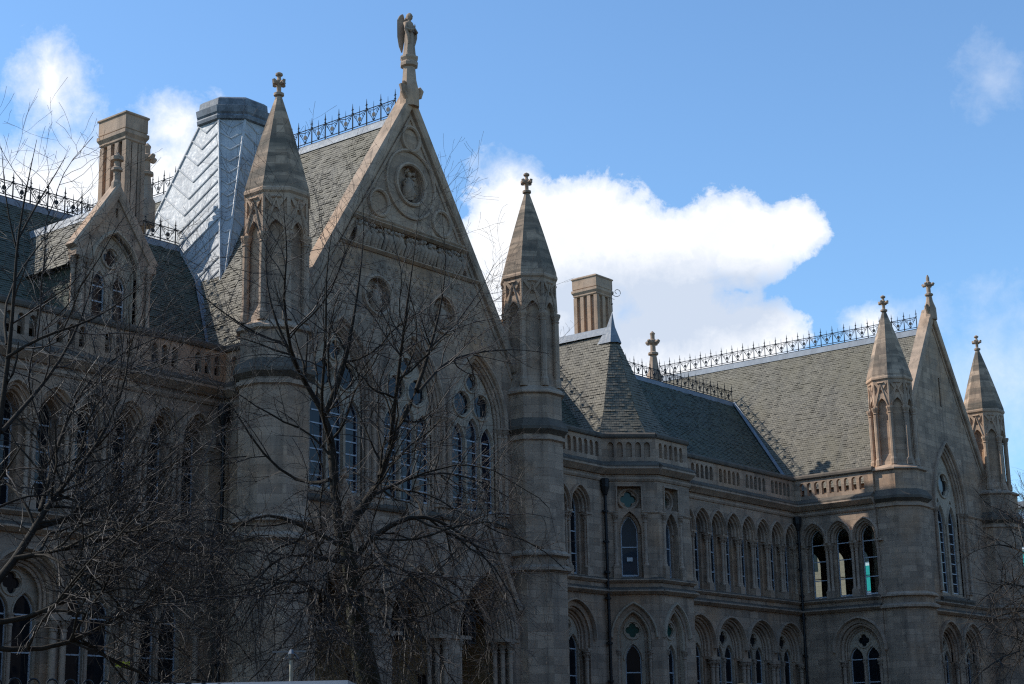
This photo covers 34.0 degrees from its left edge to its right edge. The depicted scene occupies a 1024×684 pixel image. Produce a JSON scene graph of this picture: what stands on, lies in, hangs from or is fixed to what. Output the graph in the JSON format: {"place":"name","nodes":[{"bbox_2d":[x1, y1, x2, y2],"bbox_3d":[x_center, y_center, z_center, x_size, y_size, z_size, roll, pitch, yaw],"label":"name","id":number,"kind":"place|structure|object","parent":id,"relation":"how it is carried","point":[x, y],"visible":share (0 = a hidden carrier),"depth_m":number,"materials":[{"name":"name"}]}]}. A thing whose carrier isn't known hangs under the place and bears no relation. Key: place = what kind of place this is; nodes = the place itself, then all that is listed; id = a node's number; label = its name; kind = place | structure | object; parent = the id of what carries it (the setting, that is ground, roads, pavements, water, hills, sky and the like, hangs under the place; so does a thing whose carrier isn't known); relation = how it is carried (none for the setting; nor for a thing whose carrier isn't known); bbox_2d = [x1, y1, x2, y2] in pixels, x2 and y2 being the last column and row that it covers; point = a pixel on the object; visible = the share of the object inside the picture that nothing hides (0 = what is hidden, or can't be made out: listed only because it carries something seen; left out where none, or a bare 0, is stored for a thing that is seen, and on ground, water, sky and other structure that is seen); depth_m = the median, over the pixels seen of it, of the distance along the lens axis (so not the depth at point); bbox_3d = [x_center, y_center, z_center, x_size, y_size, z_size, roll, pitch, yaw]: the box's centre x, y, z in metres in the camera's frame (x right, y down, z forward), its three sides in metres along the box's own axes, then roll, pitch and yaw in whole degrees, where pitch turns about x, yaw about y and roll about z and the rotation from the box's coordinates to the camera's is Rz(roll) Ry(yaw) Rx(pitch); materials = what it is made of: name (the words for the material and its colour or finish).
{"place":"outdoors","nodes":[
{"label":"outdoors","id":0,"kind":"place"},
{"bbox_2d":[0,54,1023,683],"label":"college building","id":1,"kind":"structure","parent":0,"point":[708,514],"depth_m":61.42,"materials":[{"name":"stone"}]},
{"bbox_2d":[0,597,4,679],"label":"window","id":2,"kind":"structure","parent":1,"relation":"in","point":[2,608],"depth_m":46.60,"materials":[{"name":"black glass"}]},
{"bbox_2d":[0,398,11,504],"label":"window","id":3,"kind":"structure","parent":1,"relation":"in","point":[3,489],"depth_m":47.67,"materials":[{"name":"glass"}]},
{"bbox_2d":[9,594,31,683],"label":"window","id":4,"kind":"structure","parent":1,"relation":"in","point":[20,670],"depth_m":47.03,"materials":[{"name":"black glass"}]},
{"bbox_2d":[34,402,50,508],"bbox_3d":[-13.716,3.284,48.534,0.065,3.250,0.720,-12,-18,37],"label":"window","id":5,"kind":"structure","parent":1,"relation":"in","point":[43,440],"depth_m":48.64,"materials":[{"name":"black glass"}]},
{"bbox_2d":[65,601,81,683],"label":"window","id":6,"kind":"structure","parent":1,"relation":"in","point":[72,668],"depth_m":48.31,"materials":[{"name":"black glass"}]},
{"bbox_2d":[73,409,88,511],"bbox_3d":[-12.873,3.520,49.549,0.065,3.250,0.720,-12,-18,37],"label":"window","id":7,"kind":"structure","parent":1,"relation":"in","point":[79,422],"depth_m":49.80,"materials":[{"name":"black glass"}]},
{"bbox_2d":[86,600,106,683],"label":"window","id":8,"kind":"structure","parent":1,"relation":"in","point":[94,671],"depth_m":48.98,"materials":[{"name":"black glass"}]},
{"bbox_2d":[91,272,103,316],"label":"window","id":9,"kind":"structure","parent":1,"relation":"in","point":[100,292],"depth_m":51.26,"materials":[{"name":"black glass"}]},
{"bbox_2d":[111,280,122,321],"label":"window","id":10,"kind":"structure","parent":1,"relation":"in","point":[121,306],"depth_m":51.83,"materials":[{"name":"black glass"}]},
{"bbox_2d":[111,417,124,517],"bbox_3d":[-12.031,3.757,50.564,0.065,3.250,0.720,-12,-18,37],"label":"window","id":11,"kind":"structure","parent":1,"relation":"in","point":[116,447],"depth_m":50.83,"materials":[{"name":"black glass"}]},
{"bbox_2d":[138,606,151,683],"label":"window","id":12,"kind":"structure","parent":1,"relation":"in","point":[149,648],"depth_m":50.38,"materials":[{"name":"black glass"}]},
{"bbox_2d":[146,422,158,519],"bbox_3d":[-11.189,3.994,51.579,0.065,3.250,0.720,-12,-18,37],"label":"window","id":13,"kind":"structure","parent":1,"relation":"in","point":[155,427],"depth_m":51.82,"materials":[{"name":"black glass"}]},
{"bbox_2d":[158,606,175,681],"bbox_3d":[-10.531,10.084,50.749,0.065,4.246,0.720,-12,-18,37],"label":"window","id":14,"kind":"structure","parent":1,"relation":"in","point":[172,660],"depth_m":51.01,"materials":[{"name":"black glass"}]},
{"bbox_2d":[181,429,192,526],"bbox_3d":[-10.346,4.230,52.594,0.065,3.250,0.720,-12,-18,37],"label":"window","id":15,"kind":"structure","parent":1,"relation":"in","point":[185,475],"depth_m":52.76,"materials":[{"name":"black glass"}]},
{"bbox_2d":[309,396,322,487],"bbox_3d":[-6.284,3.125,53.309,0.065,3.020,0.670,-12,-18,37],"label":"window","id":16,"kind":"structure","parent":1,"relation":"in","point":[315,418],"depth_m":53.34,"materials":[{"name":"glass"}]},
{"bbox_2d":[315,587,334,635],"bbox_3d":[-5.906,7.918,52.921,0.470,2.680,0.470,-12,-18,37],"label":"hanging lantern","id":17,"kind":"object","parent":1,"relation":"hanging from","point":[322,602],"visible":0.12,"depth_m":52.67,"materials":[{"name":"black metal"}]},
{"bbox_2d":[328,395,339,488],"bbox_3d":[-5.790,3.129,53.941,0.065,3.300,0.670,-12,-18,37],"label":"window","id":18,"kind":"structure","parent":1,"relation":"in","point":[334,425],"depth_m":54.12,"materials":[{"name":"glass"}]},
{"bbox_2d":[345,404,356,492],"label":"window","id":19,"kind":"structure","parent":1,"relation":"in","point":[353,456],"depth_m":54.58,"materials":[{"name":"glass"}]},
{"bbox_2d":[384,411,395,497],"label":"window","id":20,"kind":"structure","parent":1,"relation":"in","point":[386,419],"depth_m":55.95,"materials":[{"name":"glass"}]},
{"bbox_2d":[391,604,408,640],"bbox_3d":[-3.750,8.523,55.519,0.470,2.680,0.470,-12,-18,37],"label":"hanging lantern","id":21,"kind":"object","parent":1,"relation":"hanging from","point":[394,613],"visible":0.2,"depth_m":55.21,"materials":[{"name":"black glass"}]},
{"bbox_2d":[401,406,411,500],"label":"window","id":22,"kind":"structure","parent":1,"relation":"in","point":[406,485],"depth_m":56.56,"materials":[{"name":"glass"}]},
{"bbox_2d":[397,13,417,54],"bbox_3d":[-3.709,-10.987,60.032,0.645,1.715,0.648,-12,-18,37],"label":"angel statue","id":23,"kind":"object","parent":1,"relation":"on","point":[407,32],"visible":1,"depth_m":59.95,"materials":[{"name":"stone"}]},
{"bbox_2d":[416,417,426,503],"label":"window","id":24,"kind":"structure","parent":1,"relation":"in","point":[422,481],"depth_m":57.15,"materials":[{"name":"black glass"}]},
{"bbox_2d":[418,675,425,683],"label":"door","id":25,"kind":"structure","parent":1,"relation":"in","point":[424,677],"depth_m":58.33,"materials":[{"name":"brown wood"}]},
{"bbox_2d":[452,427,462,509],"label":"window","id":26,"kind":"structure","parent":1,"relation":"in","point":[459,449],"depth_m":58.59,"materials":[{"name":"black glass"}]},
{"bbox_2d":[460,602,475,644],"bbox_3d":[-1.594,9.129,58.117,0.470,2.680,0.470,-12,-18,37],"label":"hanging lantern","id":27,"kind":"object","parent":1,"relation":"hanging from","point":[470,619],"visible":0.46,"depth_m":57.82,"materials":[{"name":"black metal"}]},
{"bbox_2d":[465,420,476,510],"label":"window","id":28,"kind":"structure","parent":1,"relation":"in","point":[469,441],"depth_m":59.26,"materials":[{"name":"black glass"}]},
{"bbox_2d":[481,431,491,513],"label":"window","id":29,"kind":"structure","parent":1,"relation":"in","point":[484,435],"depth_m":59.87,"materials":[{"name":"black glass"}]},
{"bbox_2d":[569,636,576,683],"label":"window","id":30,"kind":"structure","parent":1,"relation":"in","point":[572,655],"depth_m":66.42,"materials":[{"name":"black glass"}]},
{"bbox_2d":[570,497,576,573],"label":"window","id":31,"kind":"structure","parent":1,"relation":"in","point":[573,518],"depth_m":67.75,"materials":[{"name":"black glass"}]},
{"bbox_2d":[621,516,638,576],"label":"window","id":32,"kind":"structure","parent":1,"relation":"in","point":[629,537],"depth_m":69.02,"materials":[{"name":"black glass"}]},
{"bbox_2d":[626,645,641,683],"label":"window","id":33,"kind":"structure","parent":1,"relation":"in","point":[633,667],"depth_m":67.93,"materials":[{"name":"black glass"}]},
{"bbox_2d":[666,524,671,577],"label":"window","id":34,"kind":"structure","parent":1,"relation":"in","point":[667,528],"depth_m":69.97,"materials":[{"name":"glass"}]},
{"bbox_2d":[669,647,673,683],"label":"window","id":35,"kind":"structure","parent":1,"relation":"in","point":[671,664],"depth_m":68.78,"materials":[{"name":"black glass"}]},
{"bbox_2d":[694,524,699,587],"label":"window","id":36,"kind":"structure","parent":1,"relation":"in","point":[696,539],"depth_m":74.66,"materials":[{"name":"glass"}]},
{"bbox_2d":[696,645,700,683],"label":"window","id":37,"kind":"structure","parent":1,"relation":"in","point":[697,651],"depth_m":73.36,"materials":[{"name":"black glass"}]},
{"bbox_2d":[710,528,715,589],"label":"window","id":38,"kind":"structure","parent":1,"relation":"in","point":[711,544],"depth_m":75.65,"materials":[{"name":"glass"}]},
{"bbox_2d":[717,648,721,683],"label":"window","id":39,"kind":"structure","parent":1,"relation":"in","point":[718,652],"depth_m":74.70,"materials":[{"name":"black glass"}]},
{"bbox_2d":[726,529,730,591],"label":"window","id":40,"kind":"structure","parent":1,"relation":"in","point":[727,543],"depth_m":76.66,"materials":[{"name":"glass"}]},
{"bbox_2d":[725,646,731,683],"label":"window","id":41,"kind":"structure","parent":1,"relation":"in","point":[727,653],"depth_m":75.28,"materials":[{"name":"black glass"}]},
{"bbox_2d":[741,540,745,589],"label":"window","id":42,"kind":"structure","parent":1,"relation":"in","point":[742,549],"depth_m":77.65,"materials":[{"name":"glass"}]},
{"bbox_2d":[748,651,751,683],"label":"window","id":43,"kind":"structure","parent":1,"relation":"in","point":[749,656],"depth_m":76.67,"materials":[{"name":"black glass"}]},
{"bbox_2d":[756,536,760,593],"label":"window","id":44,"kind":"structure","parent":1,"relation":"in","point":[757,553],"depth_m":78.65,"materials":[{"name":"glass"}]},
{"bbox_2d":[755,648,761,683],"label":"window","id":45,"kind":"structure","parent":1,"relation":"in","point":[758,666],"depth_m":77.28,"materials":[{"name":"black glass"}]},
{"bbox_2d":[770,545,774,590],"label":"window","id":46,"kind":"structure","parent":1,"relation":"in","point":[772,569],"depth_m":79.63,"materials":[{"name":"black glass"}]},
{"bbox_2d":[777,653,780,683],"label":"window","id":47,"kind":"structure","parent":1,"relation":"in","point":[777,653],"depth_m":78.65,"materials":[{"name":"black glass"}]},
{"bbox_2d":[784,544,788,591],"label":"window","id":48,"kind":"structure","parent":1,"relation":"in","point":[785,544],"depth_m":80.65,"materials":[{"name":"black glass"}]},
{"bbox_2d":[784,651,790,683],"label":"window","id":49,"kind":"structure","parent":1,"relation":"in","point":[786,658],"depth_m":79.28,"materials":[{"name":"black glass"}]},
{"bbox_2d":[812,531,826,598],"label":"window","id":50,"kind":"structure","parent":1,"relation":"in","point":[817,531],"depth_m":80.57,"materials":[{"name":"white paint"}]},
{"bbox_2d":[837,528,852,596],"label":"window","id":51,"kind":"structure","parent":1,"relation":"in","point":[840,579],"depth_m":79.74,"materials":[{"name":"white paint"}]},
{"bbox_2d":[851,648,864,683],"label":"window","id":52,"kind":"structure","parent":1,"relation":"in","point":[857,662],"depth_m":78.36,"materials":[{"name":"black glass"}]},
{"bbox_2d":[862,525,877,594],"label":"window","id":53,"kind":"structure","parent":1,"relation":"in","point":[863,540],"depth_m":78.95,"materials":[{"name":"white paint"}]},
{"bbox_2d":[868,647,880,683],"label":"window","id":54,"kind":"structure","parent":1,"relation":"in","point":[873,667],"depth_m":77.84,"materials":[{"name":"black glass"}]},
{"bbox_2d":[938,508,947,592],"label":"window","id":55,"kind":"structure","parent":1,"relation":"in","point":[945,586],"depth_m":83.25,"materials":[{"name":"grey glass"}]},
{"bbox_2d":[945,653,949,683],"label":"window","id":56,"kind":"structure","parent":1,"relation":"in","point":[946,658],"depth_m":81.74,"materials":[{"name":"black glass"}]},
{"bbox_2d":[948,511,958,593],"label":"window","id":57,"kind":"structure","parent":1,"relation":"in","point":[950,524],"depth_m":84.15,"materials":[{"name":"grey glass"}]},
{"bbox_2d":[967,656,970,683],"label":"window","id":58,"kind":"structure","parent":1,"relation":"in","point":[968,661],"depth_m":83.67,"materials":[{"name":"black glass"}]},
{"bbox_2d":[0,0,1023,500],"label":"sky","id":59,"kind":"structure","parent":0,"point":[747,172],"materials":[{"name":"blue"}]},
{"bbox_2d":[814,553,846,596],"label":"brick building","id":60,"kind":"structure","parent":0,"point":[818,576],"depth_m":122.31,"materials":[{"name":"brick"}]},
{"bbox_2d":[814,555,817,570],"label":"window","id":61,"kind":"structure","parent":60,"relation":"in","point":[815,557],"depth_m":122.91,"materials":[{"name":"clear glass"}]},
{"bbox_2d":[865,501,1023,594],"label":"office building","id":62,"kind":"structure","parent":0,"point":[868,569],"depth_m":120.19,"materials":[{"name":"teal glass"}]},
{"bbox_2d":[865,529,1023,561],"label":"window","id":63,"kind":"structure","parent":62,"relation":"in","point":[1022,534],"depth_m":113.79,"materials":[{"name":"clear glass"}]},
{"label":"forecourt","id":64,"kind":"structure","parent":0,"visible":0},
{"bbox_2d":[0,77,338,683],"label":"bare tree","id":65,"kind":"object","parent":64,"relation":"on","point":[116,530],"visible":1,"depth_m":26.50,"materials":[{"name":"brown plant"}]},
{"bbox_2d":[124,479,284,683],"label":"weeping tree","id":66,"kind":"object","parent":64,"relation":"on","point":[211,677],"visible":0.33,"depth_m":40.21,"materials":[{"name":"brown plant"}]},
{"bbox_2d":[180,680,354,683],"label":"white van","id":67,"kind":"object","parent":64,"relation":"on","point":[320,682],"visible":1,"depth_m":17.77,"materials":[{"name":"paint"}]},
{"bbox_2d":[272,649,305,680],"bbox_3d":[-3.025,5.790,22.593,0.451,3.237,0.171,3,-15,-15],"label":"lamp post","id":68,"kind":"object","parent":64,"relation":"on","point":[291,654],"visible":1,"depth_m":22.94,"materials":[{"name":"grey metal"}]},
{"bbox_2d":[71,105,613,683],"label":"bare tree","id":69,"kind":"object","parent":64,"relation":"on","point":[355,637],"visible":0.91,"depth_m":30.95,"materials":[{"name":"brown plant"}]},
{"bbox_2d":[922,454,1023,683],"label":"bare tree","id":70,"kind":"object","parent":64,"relation":"on","point":[1001,666],"visible":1,"depth_m":71.48,"materials":[{"name":"brown plant"}]},
{"label":"ground","id":71,"kind":"structure","parent":0,"visible":0},
{"bbox_3d":[5.498,7.034,22.843,0.540,0.710,52.000,-12,-18,37],"label":"dwarf wall","id":72,"kind":"object","parent":71,"relation":"on","visible":0},
{"bbox_2d":[0,677,234,683],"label":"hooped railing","id":73,"kind":"object","parent":72,"relation":"on","point":[53,679],"visible":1,"depth_m":12.74,"materials":[{"name":"metal"}]}
]}

